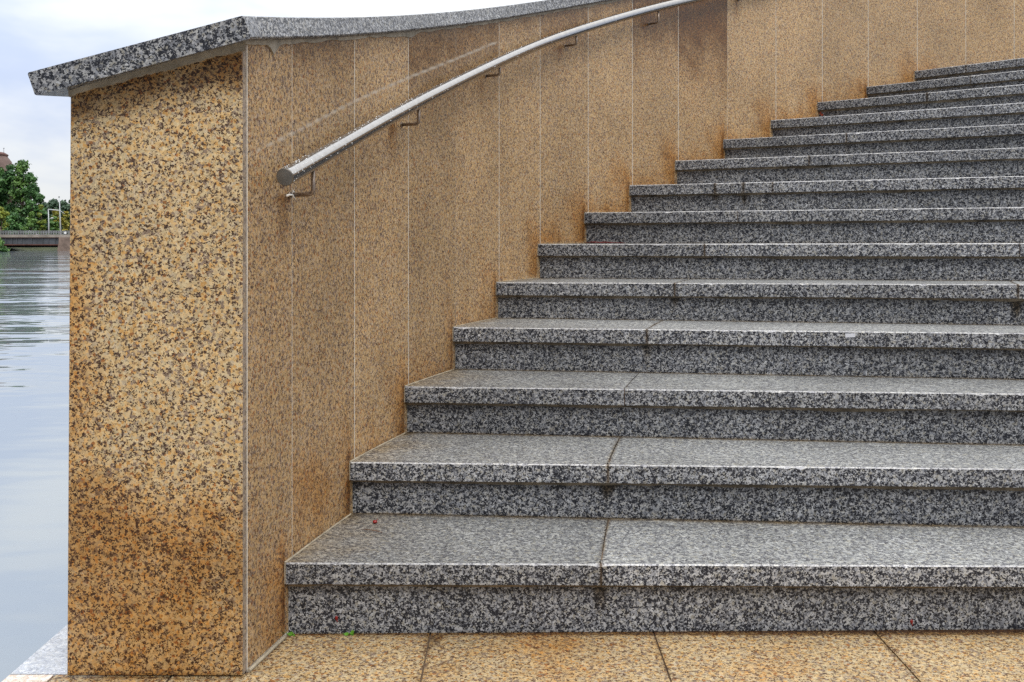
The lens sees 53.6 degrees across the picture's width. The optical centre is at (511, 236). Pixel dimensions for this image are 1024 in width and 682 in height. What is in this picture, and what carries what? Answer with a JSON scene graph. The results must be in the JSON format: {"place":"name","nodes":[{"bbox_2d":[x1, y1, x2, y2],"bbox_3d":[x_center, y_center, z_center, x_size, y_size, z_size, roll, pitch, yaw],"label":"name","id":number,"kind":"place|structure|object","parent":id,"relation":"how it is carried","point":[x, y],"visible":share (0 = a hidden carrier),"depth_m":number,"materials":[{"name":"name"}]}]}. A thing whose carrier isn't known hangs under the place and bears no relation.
{"place":"outdoors","nodes":[
{"label":"outdoors","id":0,"kind":"place"},
{"bbox_2d":[9,248,25,250],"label":"bank","id":1,"kind":"structure","parent":0,"point":[13,249],"depth_m":189.36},
{"bbox_2d":[7,247,57,249],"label":"bank","id":2,"kind":"structure","parent":0,"point":[41,248],"depth_m":196.83,"materials":[{"name":"green plant"}]},
{"bbox_2d":[0,206,9,234],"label":"bush","id":3,"kind":"object","parent":2,"relation":"on","point":[3,213],"visible":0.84,"depth_m":198.81,"materials":[{"name":"yellow plant"}]},
{"bbox_2d":[0,148,18,230],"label":"brick tower","id":4,"kind":"structure","parent":2,"relation":"on","point":[5,160],"depth_m":243.58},
{"bbox_2d":[0,163,24,225],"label":"tree","id":5,"kind":"object","parent":2,"relation":"on","point":[6,178],"visible":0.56,"depth_m":210.87,"materials":[{"name":"green plant"}]},
{"bbox_2d":[4,211,26,234],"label":"bush","id":6,"kind":"object","parent":2,"relation":"on","point":[12,219],"visible":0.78,"depth_m":197.08,"materials":[{"name":"green plant"}]},
{"bbox_2d":[5,159,37,227],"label":"tree","id":7,"kind":"object","parent":2,"relation":"on","point":[21,167],"visible":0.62,"depth_m":207.10,"materials":[{"name":"green plant"}]},
{"bbox_2d":[20,211,39,234],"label":"bush","id":8,"kind":"object","parent":2,"relation":"on","point":[31,220],"visible":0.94,"depth_m":196.72,"materials":[{"name":"green plant"}]},
{"bbox_2d":[21,172,43,231],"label":"tree","id":9,"kind":"object","parent":2,"relation":"on","point":[31,190],"visible":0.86,"depth_m":204.44,"materials":[{"name":"green plant"}]},
{"bbox_2d":[27,193,50,228],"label":"tree","id":10,"kind":"object","parent":2,"relation":"on","point":[39,198],"visible":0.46,"depth_m":213.68,"materials":[{"name":"green plant"}]},
{"bbox_2d":[36,204,46,234],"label":"bush","id":11,"kind":"object","parent":2,"relation":"on","point":[41,222],"visible":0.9,"depth_m":198.72,"materials":[{"name":"green plant"}]},
{"bbox_2d":[35,202,53,234],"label":"tree","id":12,"kind":"object","parent":2,"relation":"on","point":[44,203],"visible":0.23,"depth_m":298.71,"materials":[{"name":"green plant"}]},
{"bbox_2d":[45,198,57,231],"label":"tree","id":13,"kind":"object","parent":2,"relation":"on","point":[52,203],"visible":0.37,"depth_m":298.25,"materials":[{"name":"green plant"}]},
{"bbox_2d":[47,216,61,234],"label":"bush","id":14,"kind":"object","parent":2,"relation":"on","point":[54,226],"visible":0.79,"depth_m":198.87,"materials":[{"name":"green plant"}]},
{"bbox_2d":[52,209,59,222],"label":"bush","id":15,"kind":"object","parent":2,"relation":"on","point":[55,213],"visible":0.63,"depth_m":201.61,"materials":[{"name":"green plant"}]},
{"bbox_2d":[50,199,67,234],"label":"tree","id":16,"kind":"object","parent":2,"relation":"on","point":[62,206],"visible":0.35,"depth_m":298.57,"materials":[{"name":"green plant"}]},
{"bbox_2d":[59,211,69,234],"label":"bush","id":17,"kind":"object","parent":2,"relation":"on","point":[65,223],"visible":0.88,"depth_m":198.52,"materials":[{"name":"yellow plant"}]},
{"bbox_2d":[64,199,69,229],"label":"tree","id":18,"kind":"object","parent":2,"relation":"on","point":[67,206],"visible":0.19,"depth_m":298.35,"materials":[{"name":"green plant"}]},
{"bbox_2d":[0,250,69,681],"bbox_3d":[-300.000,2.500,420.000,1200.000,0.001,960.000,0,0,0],"label":"water","id":19,"kind":"structure","parent":0,"point":[34,372],"depth_m":11.87,"materials":[{"name":"grey liquid"}]},
{"bbox_2d":[0,237,9,251],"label":"bush","id":20,"kind":"object","parent":19,"relation":"on","point":[3,248],"visible":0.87,"depth_m":171.69,"materials":[{"name":"green plant"}]},
{"bbox_2d":[0,231,69,250],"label":"bridge","id":21,"kind":"structure","parent":19,"relation":"in","point":[61,242],"depth_m":180.55,"materials":[{"name":"metal"}]},
{"bbox_2d":[48,196,64,234],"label":"overhead wire gantry","id":22,"kind":"object","parent":21,"relation":"on","point":[52,217],"visible":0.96,"depth_m":183.53,"materials":[{"name":"metal"}]},
{"bbox_2d":[0,0,542,234],"label":"sky","id":23,"kind":"structure","parent":0,"point":[35,35],"materials":[{"name":"white"}]},
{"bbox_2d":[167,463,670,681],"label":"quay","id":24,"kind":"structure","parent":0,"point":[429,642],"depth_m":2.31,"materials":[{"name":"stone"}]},
{"bbox_2d":[2,675,53,681],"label":"quay edge paving","id":25,"kind":"structure","parent":24,"relation":"on","point":[28,678],"depth_m":2.20,"materials":[{"name":"beige stone"}]},
{"bbox_2d":[11,624,67,675],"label":"quay kerb","id":26,"kind":"structure","parent":24,"relation":"on","point":[49,657],"depth_m":2.30,"materials":[{"name":"stone"}]},
{"bbox_2d":[28,0,1023,674],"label":"stair wall","id":27,"kind":"structure","parent":24,"relation":"on","point":[254,350],"depth_m":2.55,"materials":[{"name":"stone"}]},
{"bbox_2d":[276,0,739,197],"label":"handrail","id":28,"kind":"object","parent":27,"relation":"attached to","point":[285,176],"visible":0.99,"depth_m":3.24,"materials":[{"name":"metal"}]},
{"bbox_2d":[288,7,651,180],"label":"rain drops","id":29,"kind":"object","parent":28,"relation":"attached to","point":[410,109],"visible":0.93,"depth_m":2.89,"materials":[{"name":"clear liquid"}]},
{"bbox_2d":[49,629,1023,681],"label":"pavement","id":30,"kind":"structure","parent":0,"point":[995,655],"depth_m":2.30,"materials":[{"name":"stone"}]},
{"bbox_2d":[344,630,353,635],"bbox_3d":[-0.393,0.953,2.439,0.030,0.014,0.011,0,0,0],"label":"weed","id":31,"kind":"object","parent":30,"relation":"on","point":[351,633],"visible":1,"depth_m":2.44,"materials":[{"name":"green plant"}]},
{"bbox_2d":[284,58,1023,633],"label":"staircase","id":32,"kind":"structure","parent":30,"relation":"on","point":[760,442],"depth_m":3.16,"materials":[{"name":"grey stone"}]},
{"bbox_2d":[584,242,619,242],"bbox_3d":[0.433,0.026,4.817,0.205,0.008,0.021,0,0,19],"label":"stalk","id":33,"kind":"object","parent":32,"relation":"on","point":[602,242],"visible":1,"depth_m":4.81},
{"bbox_2d":[845,333,854,337],"bbox_3d":[1.150,0.335,3.447,0.032,0.015,0.006,0,0,0],"label":"paper scrap","id":34,"kind":"object","parent":32,"relation":"attached to","point":[850,335],"visible":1,"depth_m":3.45,"materials":[{"name":"white paper"}]}
]}

